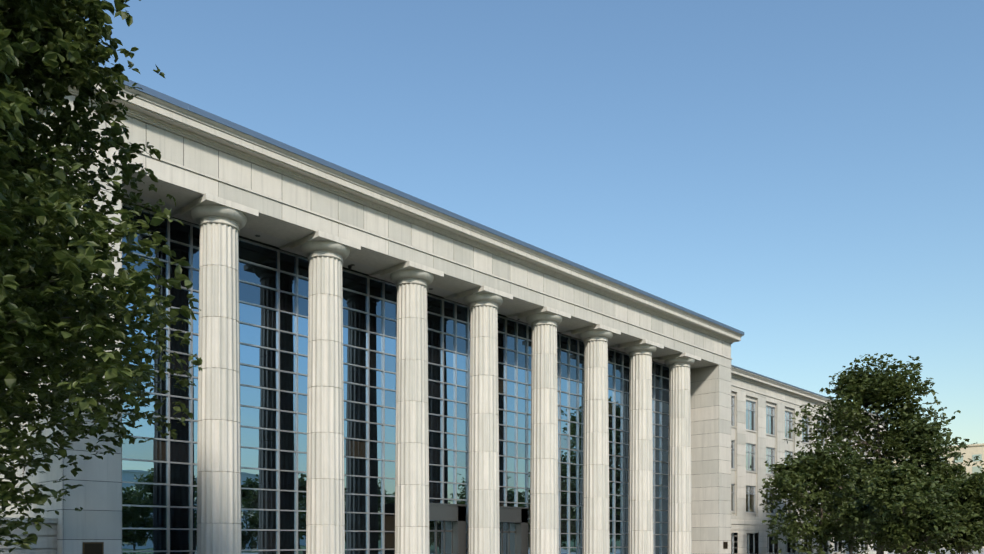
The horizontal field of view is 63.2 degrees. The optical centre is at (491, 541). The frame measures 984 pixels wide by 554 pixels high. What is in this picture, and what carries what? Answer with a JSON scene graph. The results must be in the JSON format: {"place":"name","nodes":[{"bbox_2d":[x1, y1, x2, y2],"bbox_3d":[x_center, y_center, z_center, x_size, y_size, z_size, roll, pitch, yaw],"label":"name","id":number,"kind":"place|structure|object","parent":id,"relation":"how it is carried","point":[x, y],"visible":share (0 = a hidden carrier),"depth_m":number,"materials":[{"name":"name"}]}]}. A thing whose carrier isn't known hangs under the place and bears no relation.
{"place":"outdoors","nodes":[
{"label":"outdoors","id":0,"kind":"place"},
{"bbox_2d":[0,0,201,552],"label":"tree","id":1,"kind":"object","parent":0,"point":[57,49],"depth_m":13.01,"materials":[{"name":"green plant"}]},
{"bbox_2d":[140,199,498,309],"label":"soffit downlights","id":2,"kind":"object","parent":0,"point":[350,264],"visible":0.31,"depth_m":36.11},
{"bbox_2d":[65,0,983,445],"label":"sky","id":3,"kind":"structure","parent":0,"point":[802,178],"materials":[{"name":"blue"}]},
{"bbox_2d":[731,366,888,553],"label":"wing","id":4,"kind":"structure","parent":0,"point":[761,392],"depth_m":64.43,"materials":[{"name":"beige stone"}]},
{"bbox_2d":[731,396,876,553],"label":"wing window frames","id":5,"kind":"structure","parent":4,"relation":"in","point":[768,455],"depth_m":65.95,"materials":[{"name":"grey metal"}]},
{"bbox_2d":[731,397,875,553],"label":"window glass","id":6,"kind":"object","parent":5,"relation":"in","point":[771,461],"depth_m":65.86,"materials":[{"name":"glass"}]},
{"bbox_2d":[731,365,879,415],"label":"wing roof coping","id":7,"kind":"object","parent":4,"relation":"on","point":[781,382],"visible":0.07,"depth_m":65.48,"materials":[{"name":"beige metal"}]},
{"bbox_2d":[783,353,983,553],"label":"tall tree","id":8,"kind":"object","parent":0,"point":[907,435],"depth_m":52.70,"materials":[{"name":"green plant"}]},
{"bbox_2d":[888,548,983,553],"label":"hedge","id":9,"kind":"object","parent":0,"point":[974,552],"depth_m":138.32,"materials":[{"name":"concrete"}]},
{"bbox_2d":[824,459,968,553],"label":"tree","id":10,"kind":"object","parent":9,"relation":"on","point":[904,487],"depth_m":38.87,"materials":[{"name":"green plant"}]},
{"bbox_2d":[950,462,983,551],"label":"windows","id":11,"kind":"structure","parent":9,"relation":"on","point":[982,542],"depth_m":48.53,"materials":[{"name":"green plant"}]},
{"bbox_2d":[893,443,983,547],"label":"building","id":12,"kind":"structure","parent":0,"point":[972,449],"depth_m":243.58,"materials":[{"name":"stone"}]},
{"bbox_2d":[892,454,981,472],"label":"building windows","id":13,"kind":"structure","parent":12,"relation":"in","point":[975,469],"depth_m":242.62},
{"bbox_2d":[944,540,982,553],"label":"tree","id":14,"kind":"object","parent":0,"point":[979,546],"depth_m":62.35,"materials":[{"name":"green plant"}]},
{"label":"lawn","id":15,"kind":"structure","parent":0,"visible":0},
{"bbox_2d":[0,517,57,553],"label":"screen wall","id":16,"kind":"structure","parent":15,"relation":"on","point":[46,543],"depth_m":25.27,"materials":[{"name":"stone"}]},
{"bbox_2d":[24,154,730,553],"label":"antae piers","id":17,"kind":"structure","parent":15,"relation":"on","point":[96,494],"depth_m":26.64,"materials":[{"name":"stone"}]},
{"bbox_2d":[83,265,727,553],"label":"facade fittings","id":18,"kind":"object","parent":17,"relation":"attached to","point":[93,547],"visible":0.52,"depth_m":26.03,"materials":[{"name":"brown metal"}]},
{"bbox_2d":[758,436,899,553],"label":"tree","id":19,"kind":"object","parent":15,"relation":"on","point":[797,472],"depth_m":43.36,"materials":[{"name":"green plant"}]},
{"bbox_2d":[807,454,869,553],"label":"tree","id":20,"kind":"object","parent":15,"relation":"on","point":[856,547],"depth_m":65.90,"materials":[{"name":"green plant"}]},
{"bbox_2d":[824,458,893,553],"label":"tree","id":21,"kind":"object","parent":15,"relation":"on","point":[848,538],"depth_m":59.09,"materials":[{"name":"green plant"}]},
{"bbox_2d":[896,461,978,553],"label":"tree","id":22,"kind":"object","parent":15,"relation":"on","point":[952,472],"depth_m":49.03,"materials":[{"name":"green plant"}]},
{"bbox_2d":[904,469,983,553],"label":"tree","id":23,"kind":"object","parent":15,"relation":"on","point":[969,490],"depth_m":42.26,"materials":[{"name":"green plant"}]},
{"bbox_3d":[-7.511,-6.128,50.478,19.850,16.200,44.720,0,0,44],"label":"main block core","id":24,"kind":"object","parent":15,"relation":"on","visible":0},
{"bbox_2d":[0,384,23,517],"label":"block sidewalls","id":25,"kind":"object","parent":24,"relation":"attached to","point":[19,472],"visible":0.02,"depth_m":28.54,"materials":[{"name":"stone"}]},
{"bbox_2d":[24,81,743,368],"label":"entablature","id":26,"kind":"structure","parent":24,"relation":"on","point":[290,196],"depth_m":34.20,"materials":[{"name":"stone"}]},
{"bbox_2d":[123,191,696,369],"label":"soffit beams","id":27,"kind":"structure","parent":26,"relation":"attached to","point":[282,244],"depth_m":36.27,"materials":[{"name":"beige stone"}]},
{"bbox_2d":[102,73,743,334],"bbox_3d":[-6.178,-15.118,49.208,23.532,0.420,46.160,0,0,44],"label":"roof coping","id":28,"kind":"object","parent":26,"relation":"on","point":[203,113],"visible":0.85,"depth_m":33.72,"materials":[{"name":"grey metal"}]},
{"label":"plaza paving","id":29,"kind":"structure","parent":0,"visible":0},
{"bbox_2d":[180,193,258,553],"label":"column","id":30,"kind":"structure","parent":29,"relation":"on","point":[221,222],"depth_m":29.47,"materials":[{"name":"stone"}]},
{"bbox_2d":[290,230,360,553],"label":"column","id":31,"kind":"structure","parent":29,"relation":"on","point":[326,254],"depth_m":32.91,"materials":[{"name":"stone"}]},
{"bbox_2d":[122,203,668,553],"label":"curtain wall mullions","id":32,"kind":"object","parent":29,"relation":"on","point":[278,430],"visible":0.4,"depth_m":38.06,"materials":[{"name":"black metal"}]},
{"bbox_2d":[124,202,664,364],"bbox_3d":[-0.206,-12.461,43.517,0.230,0.115,41.120,0,0,44],"label":"curtain wall head","id":33,"kind":"object","parent":32,"relation":"on","point":[242,237],"depth_m":35.02},
{"bbox_2d":[122,205,668,553],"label":"curtain wall glass","id":34,"kind":"object","parent":32,"relation":"in","point":[142,517],"visible":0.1,"depth_m":36.58,"materials":[{"name":"blue glass"}]},
{"bbox_2d":[380,261,443,553],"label":"column","id":35,"kind":"structure","parent":29,"relation":"on","point":[412,280],"depth_m":36.35,"materials":[{"name":"stone"}]},
{"bbox_2d":[429,503,466,553],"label":"entrance portal","id":36,"kind":"object","parent":29,"relation":"on","point":[447,528],"visible":0.52,"depth_m":39.74,"materials":[{"name":"grey stone"}]},
{"bbox_2d":[455,285,512,553],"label":"column","id":37,"kind":"structure","parent":29,"relation":"on","point":[484,303],"depth_m":39.80,"materials":[{"name":"stone"}]},
{"bbox_2d":[499,506,528,553],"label":"entrance portal","id":38,"kind":"object","parent":29,"relation":"on","point":[513,523],"visible":0.58,"depth_m":43.33,"materials":[{"name":"grey stone"}]},
{"bbox_2d":[518,306,570,553],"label":"column","id":39,"kind":"structure","parent":29,"relation":"on","point":[543,322],"depth_m":43.24,"materials":[{"name":"stone"}]},
{"bbox_2d":[571,324,620,553],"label":"column","id":40,"kind":"structure","parent":29,"relation":"on","point":[595,339],"depth_m":46.69,"materials":[{"name":"stone"}]},
{"bbox_2d":[618,339,663,553],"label":"column","id":41,"kind":"structure","parent":29,"relation":"on","point":[640,499],"depth_m":50.14,"materials":[{"name":"stone"}]},
{"bbox_2d":[658,352,700,553],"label":"column","id":42,"kind":"structure","parent":29,"relation":"on","point":[679,495],"depth_m":53.59,"materials":[{"name":"stone"}]}
]}

